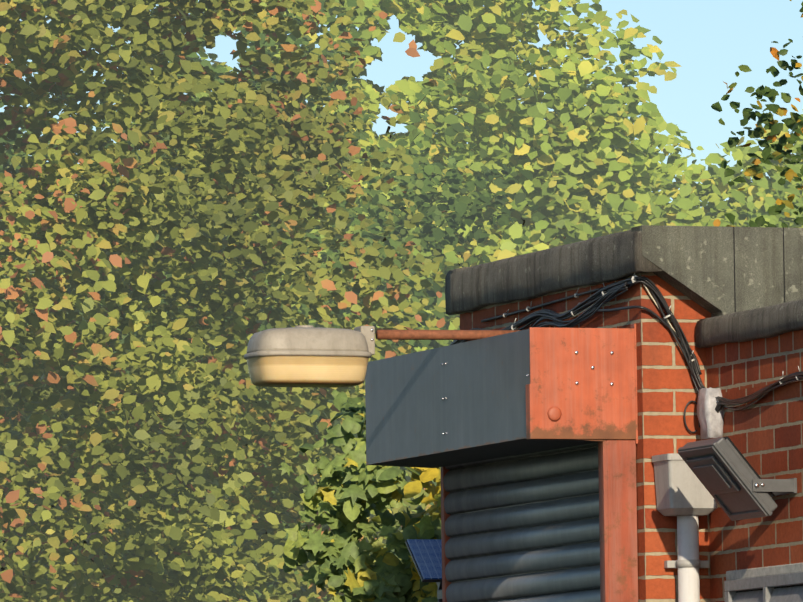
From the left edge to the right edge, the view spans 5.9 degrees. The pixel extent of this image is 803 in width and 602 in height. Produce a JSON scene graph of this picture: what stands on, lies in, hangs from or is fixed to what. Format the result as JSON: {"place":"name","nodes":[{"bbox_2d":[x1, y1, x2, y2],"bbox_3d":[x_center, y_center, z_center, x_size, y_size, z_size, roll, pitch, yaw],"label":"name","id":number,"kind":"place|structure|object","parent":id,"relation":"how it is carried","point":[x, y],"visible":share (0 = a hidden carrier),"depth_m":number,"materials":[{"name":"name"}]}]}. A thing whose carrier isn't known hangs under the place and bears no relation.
{"place":"outdoors","nodes":[
{"label":"outdoors","id":0,"kind":"place"},
{"bbox_2d":[0,0,545,601],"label":"tree","id":1,"kind":"object","parent":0,"point":[458,216],"depth_m":70.78,"materials":[{"name":"green plant"}]},
{"bbox_2d":[279,385,440,601],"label":"tree sapling","id":2,"kind":"object","parent":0,"point":[359,490],"depth_m":28.58,"materials":[{"name":"green plant"}]},
{"bbox_2d":[403,467,440,601],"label":"yellow sapling leaves","id":3,"kind":"object","parent":2,"relation":"attached to","point":[420,479],"visible":0.35,"depth_m":28.42,"materials":[{"name":"plant"}]},
{"bbox_2d":[51,0,730,600],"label":"tree","id":4,"kind":"object","parent":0,"point":[581,186],"depth_m":84.37,"materials":[{"name":"green plant"}]},
{"bbox_2d":[0,0,802,207],"label":"sky","id":5,"kind":"structure","parent":0,"point":[709,39],"materials":[{"name":"blue"}]},
{"bbox_2d":[629,109,802,227],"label":"tree","id":6,"kind":"object","parent":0,"point":[754,199],"depth_m":86.45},
{"bbox_2d":[736,584,802,592],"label":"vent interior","id":7,"kind":"object","parent":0,"point":[774,588],"depth_m":24.48,"materials":[{"name":"grey metal"}]},
{"bbox_3d":[4.139,-0.133,22.451,4.100,0.055,6.850,1,-5,-20],"label":"low block roof","id":8,"kind":"object","parent":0,"visible":0},
{"bbox_2d":[695,299,802,347],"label":"parapet coping","id":9,"kind":"object","parent":8,"relation":"on","point":[771,321],"visible":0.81,"depth_m":24.60,"materials":[{"name":"concrete"}]},
{"label":"yard road","id":10,"kind":"structure","parent":0,"visible":0},
{"bbox_2d":[460,273,710,601],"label":"tall block wall","id":11,"kind":"structure","parent":10,"relation":"on","point":[666,391],"depth_m":25.00,"materials":[{"name":"brick"}]},
{"bbox_2d":[437,590,441,598],"bbox_3d":[0.153,1.001,26.555,0.030,0.030,0.100,1,-5,-20],"label":"post","id":12,"kind":"object","parent":11,"relation":"attached to","point":[439,594],"visible":0.29,"depth_m":26.57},
{"bbox_2d":[436,582,441,588],"bbox_3d":[0.138,0.957,26.600,0.024,0.038,0.040,1,36,-20],"label":"solar panel bracket","id":13,"kind":"object","parent":12,"relation":"attached to","point":[439,584],"visible":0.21,"depth_m":26.59,"materials":[{"name":"grey metal"}]},
{"bbox_2d":[407,539,441,578],"bbox_3d":[0.123,0.885,26.643,0.160,0.006,0.214,1,36,-20],"label":"solar panel","id":14,"kind":"object","parent":13,"relation":"attached to","point":[427,554],"visible":0.57,"depth_m":26.64,"materials":[{"name":"blue"}]},
{"bbox_2d":[405,540,441,581],"bbox_3d":[0.121,0.891,26.648,0.168,0.011,0.222,1,36,-20],"label":"solar panel frame","id":15,"kind":"object","parent":14,"relation":"attached to","point":[419,572],"visible":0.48,"depth_m":26.57,"materials":[{"name":"black metal"}]},
{"bbox_2d":[375,330,520,339],"bbox_3d":[0.201,0.112,25.695,0.597,0.037,0.033,1,-5,-20],"label":"lamp arm","id":16,"kind":"object","parent":11,"relation":"attached to","point":[429,334],"visible":0.66,"depth_m":25.65},
{"bbox_2d":[244,325,374,359],"bbox_3d":[-0.298,0.135,25.515,0.423,0.106,0.248,1,-5,-20],"label":"lamp housing","id":17,"kind":"object","parent":16,"relation":"attached to","point":[305,340],"visible":0.94,"depth_m":25.41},
{"bbox_2d":[247,355,368,387],"bbox_3d":[-0.307,0.231,25.504,0.385,0.092,0.235,1,-5,-20],"label":"lamp diffuser","id":18,"kind":"object","parent":17,"relation":"attached to","point":[306,371],"visible":0.98,"depth_m":25.41,"materials":[{"name":"beige plastic"}]},
{"bbox_2d":[365,329,603,467],"bbox_3d":[0.314,0.331,25.715,0.358,0.360,1.606,1,-5,-20],"label":"shutter box","id":19,"kind":"object","parent":11,"relation":"attached to","point":[478,414],"visible":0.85,"depth_m":25.63,"materials":[{"name":"paint"}]},
{"bbox_2d":[443,439,605,601],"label":"roller shutter","id":20,"kind":"object","parent":19,"relation":"hanging from","point":[561,583],"visible":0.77,"depth_m":25.71,"materials":[{"name":"paint"}]},
{"bbox_2d":[441,351,613,434],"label":"screws","id":21,"kind":"object","parent":19,"relation":"attached to","point":[593,367],"visible":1,"depth_m":24.98,"materials":[{"name":"silver metal"}]},
{"bbox_2d":[440,439,637,601],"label":"shutter guides","id":22,"kind":"object","parent":11,"relation":"attached to","point":[618,522],"visible":0.65,"depth_m":24.97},
{"bbox_2d":[445,230,662,314],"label":"roof fascia","id":23,"kind":"structure","parent":11,"relation":"on","point":[598,260],"depth_m":25.71,"materials":[{"name":"concrete"}]},
{"bbox_2d":[526,324,637,443],"bbox_3d":[0.578,0.265,24.970,0.369,0.388,0.041,1,-5,-20],"label":"shutter box end","id":24,"kind":"object","parent":11,"relation":"attached to","point":[593,404],"visible":0.94,"depth_m":24.95,"materials":[{"name":"metal"}]},
{"bbox_2d":[547,407,561,420],"bbox_3d":[0.491,0.361,24.905,0.048,0.046,0.012,1,-5,-20],"label":"bolt cap","id":25,"kind":"object","parent":24,"relation":"attached to","point":[554,413],"visible":1,"depth_m":24.90,"materials":[{"name":"metal"}]},
{"bbox_2d":[450,276,802,432],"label":"cables","id":26,"kind":"object","parent":11,"relation":"attached to","point":[612,290],"visible":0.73,"depth_m":25.02,"materials":[{"name":"black plastic"}]},
{"bbox_2d":[697,387,723,439],"bbox_3d":[0.990,0.361,24.933,0.060,0.165,0.097,1,-5,-20],"label":"taped sensor","id":27,"kind":"object","parent":26,"relation":"attached to","point":[711,420],"visible":0.9,"depth_m":24.90,"materials":[{"name":"white plastic"}]},
{"bbox_2d":[503,273,799,385],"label":"cable ties","id":28,"kind":"object","parent":11,"relation":"attached to","point":[633,281],"visible":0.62,"depth_m":25.24,"materials":[{"name":"grey plastic"}]},
{"bbox_2d":[652,453,717,515],"bbox_3d":[0.917,0.590,24.914,0.192,0.193,0.152,1,-5,-20],"label":"hopper head","id":29,"kind":"object","parent":11,"relation":"attached to","point":[681,489],"visible":0.65,"depth_m":24.85},
{"bbox_2d":[664,560,708,567],"bbox_3d":[0.927,0.843,24.925,0.145,0.024,0.098,1,-5,-20],"label":"pipe bracket","id":30,"kind":"object","parent":11,"relation":"attached to","point":[684,563],"visible":0.85,"depth_m":24.90,"materials":[{"name":"grey metal"}]},
{"bbox_2d":[677,515,699,601],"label":"downpipe","id":31,"kind":"object","parent":11,"relation":"attached to","point":[688,549],"visible":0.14,"depth_m":24.89,"materials":[{"name":"plastic"}]},
{"bbox_2d":[706,330,802,601],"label":"block wall","id":32,"kind":"structure","parent":10,"relation":"on","point":[764,434],"depth_m":24.59,"materials":[{"name":"brick"}]},
{"bbox_2d":[631,225,802,316],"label":"felt upstand wall","id":33,"kind":"structure","parent":32,"relation":"on","point":[714,271],"depth_m":25.00,"materials":[{"name":"grey concrete"}]},
{"bbox_2d":[678,436,776,520],"bbox_3d":[1.026,0.557,24.415,0.088,0.293,0.308,-42,10,-18],"label":"floodlight","id":34,"kind":"object","parent":32,"relation":"attached to","point":[722,471],"depth_m":24.33,"materials":[{"name":"grey metal"}]},
{"bbox_2d":[724,572,802,601],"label":"window frame","id":35,"kind":"object","parent":32,"relation":"attached to","point":[768,592],"visible":1,"depth_m":24.47,"materials":[{"name":"grey metal"}]},
{"bbox_2d":[726,563,802,580],"bbox_3d":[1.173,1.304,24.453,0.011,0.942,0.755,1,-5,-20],"label":"lintel","id":36,"kind":"structure","parent":32,"relation":"attached to","point":[765,571],"depth_m":24.53,"materials":[{"name":"grey concrete"}]},
{"bbox_2d":[752,478,796,495],"bbox_3d":[1.113,0.588,24.444,0.150,0.048,0.324,1,-5,-20],"label":"floodlight bracket","id":37,"kind":"object","parent":32,"relation":"attached to","point":[777,487],"visible":0.54,"depth_m":24.30,"materials":[{"name":"grey metal"}]},
{"bbox_2d":[754,483,764,487],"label":"bolts","id":38,"kind":"object","parent":37,"relation":"attached to","point":[756,485],"visible":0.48,"depth_m":24.27,"materials":[{"name":"silver metal"}]},
{"bbox_2d":[711,0,802,227],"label":"tree","id":39,"kind":"object","parent":10,"relation":"on","point":[775,127],"visible":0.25,"depth_m":30.02,"materials":[{"name":"green plant"}]},
{"label":"ground","id":40,"kind":"structure","parent":0,"visible":0},
{"bbox_2d":[0,144,67,561],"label":"tree line","id":41,"kind":"object","parent":40,"relation":"on","point":[5,231],"depth_m":118.80,"materials":[{"name":"green plant"}]},
{"bbox_2d":[0,0,470,601],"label":"tree","id":42,"kind":"object","parent":40,"relation":"on","point":[156,398],"visible":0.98,"depth_m":55.69,"materials":[{"name":"green plant"}]}
]}

